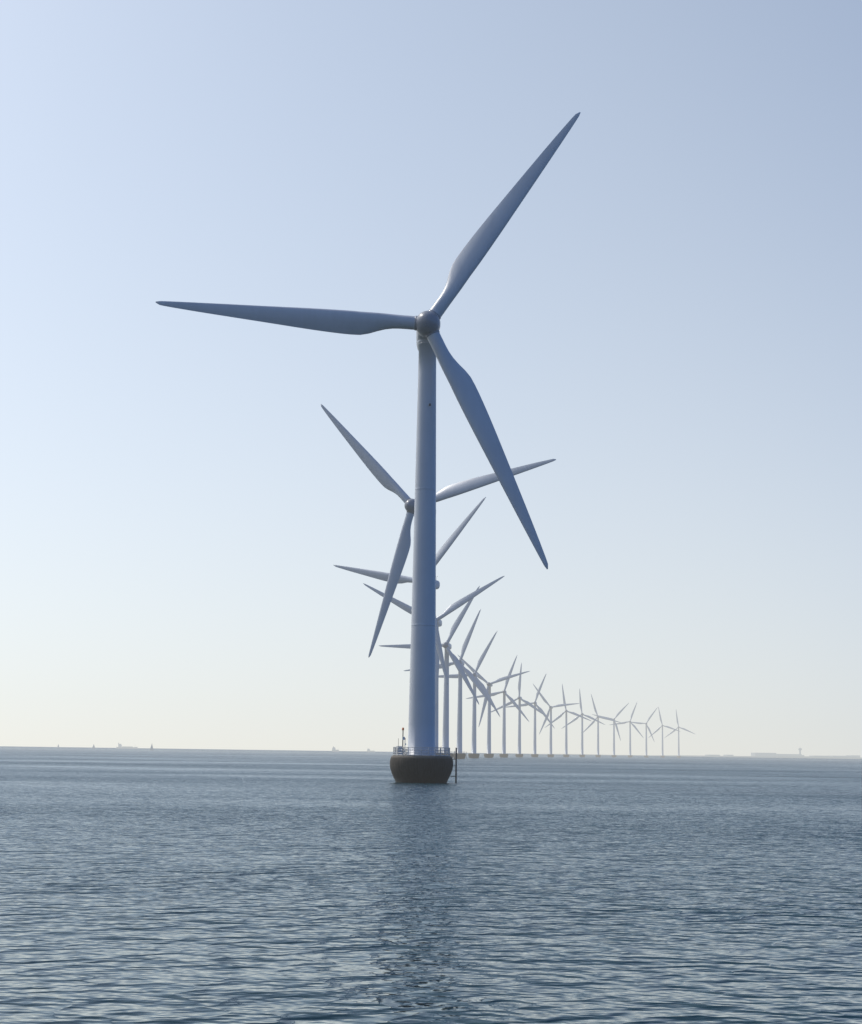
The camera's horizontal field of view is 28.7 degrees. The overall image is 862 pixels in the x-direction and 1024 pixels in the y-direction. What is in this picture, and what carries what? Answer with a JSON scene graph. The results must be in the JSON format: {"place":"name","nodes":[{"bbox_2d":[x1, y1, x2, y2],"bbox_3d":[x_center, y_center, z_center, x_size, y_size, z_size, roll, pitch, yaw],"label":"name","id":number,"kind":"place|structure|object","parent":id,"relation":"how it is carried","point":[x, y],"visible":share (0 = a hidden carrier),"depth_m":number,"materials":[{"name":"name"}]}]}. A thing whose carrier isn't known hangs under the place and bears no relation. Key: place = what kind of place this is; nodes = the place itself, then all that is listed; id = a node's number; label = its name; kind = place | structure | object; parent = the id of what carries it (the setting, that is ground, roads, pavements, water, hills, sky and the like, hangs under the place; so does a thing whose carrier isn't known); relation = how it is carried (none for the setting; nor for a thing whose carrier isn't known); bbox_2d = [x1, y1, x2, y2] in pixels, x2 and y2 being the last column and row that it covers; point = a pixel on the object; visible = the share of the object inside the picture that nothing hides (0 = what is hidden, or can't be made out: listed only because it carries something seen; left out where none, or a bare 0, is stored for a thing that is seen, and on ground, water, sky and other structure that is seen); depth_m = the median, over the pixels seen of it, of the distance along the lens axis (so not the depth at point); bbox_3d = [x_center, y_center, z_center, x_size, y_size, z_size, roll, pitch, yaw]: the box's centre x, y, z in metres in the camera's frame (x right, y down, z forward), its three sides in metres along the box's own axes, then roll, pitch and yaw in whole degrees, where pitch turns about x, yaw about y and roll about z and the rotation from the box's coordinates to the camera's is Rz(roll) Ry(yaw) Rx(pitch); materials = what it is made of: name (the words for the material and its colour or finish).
{"place":"outdoors","nodes":[
{"label":"outdoors","id":0,"kind":"place"},
{"bbox_2d":[0,746,861,1023],"bbox_3d":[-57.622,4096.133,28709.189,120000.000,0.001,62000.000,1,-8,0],"label":"sea water","id":1,"kind":"structure","parent":0,"point":[178,886],"depth_m":50.79,"materials":[{"name":"blue liquid"}]},
{"bbox_2d":[116,743,137,748],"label":"cargo ship","id":2,"kind":"object","parent":1,"relation":"on","point":[120,746],"visible":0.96,"depth_m":8901.84,"materials":[{"name":"grey metal"}]},
{"bbox_2d":[156,112,580,782],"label":"wind turbine","id":3,"kind":"object","parent":1,"relation":"on","point":[420,762],"visible":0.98,"depth_m":232.68,"materials":[{"name":"paint"}]},
{"bbox_2d":[334,497,485,684],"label":"wind turbine","id":4,"kind":"object","parent":1,"relation":"on","point":[440,554],"visible":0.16,"depth_m":584.95,"materials":[{"name":"paint"}]},
{"bbox_2d":[379,586,479,757],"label":"wind turbine","id":5,"kind":"object","parent":1,"relation":"on","point":[447,646],"visible":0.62,"depth_m":932.42,"materials":[{"name":"paint"}]},
{"bbox_2d":[363,576,503,754],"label":"wind turbine","id":6,"kind":"object","parent":1,"relation":"on","point":[448,610],"visible":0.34,"depth_m":762.39,"materials":[{"name":"paint"}]},
{"bbox_2d":[321,404,555,754],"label":"wind turbine","id":7,"kind":"object","parent":1,"relation":"on","point":[384,478],"visible":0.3,"depth_m":405.93,"materials":[{"name":"paint"}]},
{"bbox_2d":[404,609,493,758],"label":"wind turbine","id":8,"kind":"object","parent":1,"relation":"on","point":[460,754],"visible":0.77,"depth_m":1108.03,"materials":[{"name":"paint"}]},
{"bbox_2d":[439,632,499,757],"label":"wind turbine","id":9,"kind":"object","parent":1,"relation":"on","point":[473,754],"visible":0.73,"depth_m":1279.70,"materials":[{"name":"paint"}]},
{"bbox_2d":[457,654,528,757],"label":"wind turbine","id":10,"kind":"object","parent":1,"relation":"on","point":[488,688],"visible":0.88,"depth_m":1452.48,"materials":[{"name":"paint"}]},
{"bbox_2d":[466,656,527,757],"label":"wind turbine","id":11,"kind":"object","parent":1,"relation":"on","point":[504,754],"visible":0.92,"depth_m":1627.41,"materials":[{"name":"paint"}]},
{"bbox_2d":[491,663,546,756],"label":"wind turbine","id":12,"kind":"object","parent":1,"relation":"on","point":[519,698],"visible":0.92,"depth_m":1798.99,"materials":[{"name":"paint"}]},
{"bbox_2d":[506,673,554,756],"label":"wind turbine","id":13,"kind":"object","parent":1,"relation":"on","point":[534,754],"visible":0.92,"depth_m":1969.95,"materials":[{"name":"paint"}]},
{"bbox_2d":[533,684,579,756],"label":"wind turbine","id":14,"kind":"object","parent":1,"relation":"on","point":[550,754],"visible":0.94,"depth_m":2141.97,"materials":[{"name":"paint"}]},
{"bbox_2d":[546,685,590,756],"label":"wind turbine","id":15,"kind":"object","parent":1,"relation":"on","point":[566,744],"visible":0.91,"depth_m":2313.83,"materials":[{"name":"paint"}]},
{"bbox_2d":[561,689,604,756],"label":"wind turbine","id":16,"kind":"object","parent":1,"relation":"on","point":[576,718],"visible":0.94,"depth_m":2484.43,"materials":[{"name":"paint"}]},
{"bbox_2d":[583,695,620,756],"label":"wind turbine","id":17,"kind":"object","parent":1,"relation":"on","point":[593,721],"visible":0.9,"depth_m":2654.71,"materials":[{"name":"paint"}]},
{"bbox_2d":[592,703,628,756],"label":"wind turbine","id":18,"kind":"object","parent":1,"relation":"on","point":[614,725],"visible":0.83,"depth_m":2824.53,"materials":[{"name":"paint"}]},
{"bbox_2d":[610,703,642,756],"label":"wind turbine","id":19,"kind":"object","parent":1,"relation":"on","point":[634,726],"visible":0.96,"depth_m":2994.25,"materials":[{"name":"paint"}]},
{"bbox_2d":[626,707,657,756],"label":"wind turbine","id":20,"kind":"object","parent":1,"relation":"on","point":[645,755],"visible":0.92,"depth_m":3164.29,"materials":[{"name":"paint"}]},
{"bbox_2d":[648,707,677,757],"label":"wind turbine","id":21,"kind":"object","parent":1,"relation":"on","point":[662,756],"visible":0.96,"depth_m":3333.11,"materials":[{"name":"paint"}]},
{"bbox_2d":[666,711,693,757],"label":"wind turbine","id":22,"kind":"object","parent":1,"relation":"on","point":[678,756],"visible":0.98,"depth_m":3500.46,"materials":[{"name":"paint"}]},
{"bbox_2d":[539,748,861,758],"bbox_3d":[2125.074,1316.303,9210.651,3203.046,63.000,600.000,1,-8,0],"label":"distant coastline","id":23,"kind":"structure","parent":1,"relation":"on","point":[767,755],"depth_m":8910.43,"materials":[{"name":"grey"}]},
{"bbox_2d":[0,0,861,757],"label":"sky","id":24,"kind":"structure","parent":0,"point":[669,316],"materials":[{"name":"blue"}]}
]}

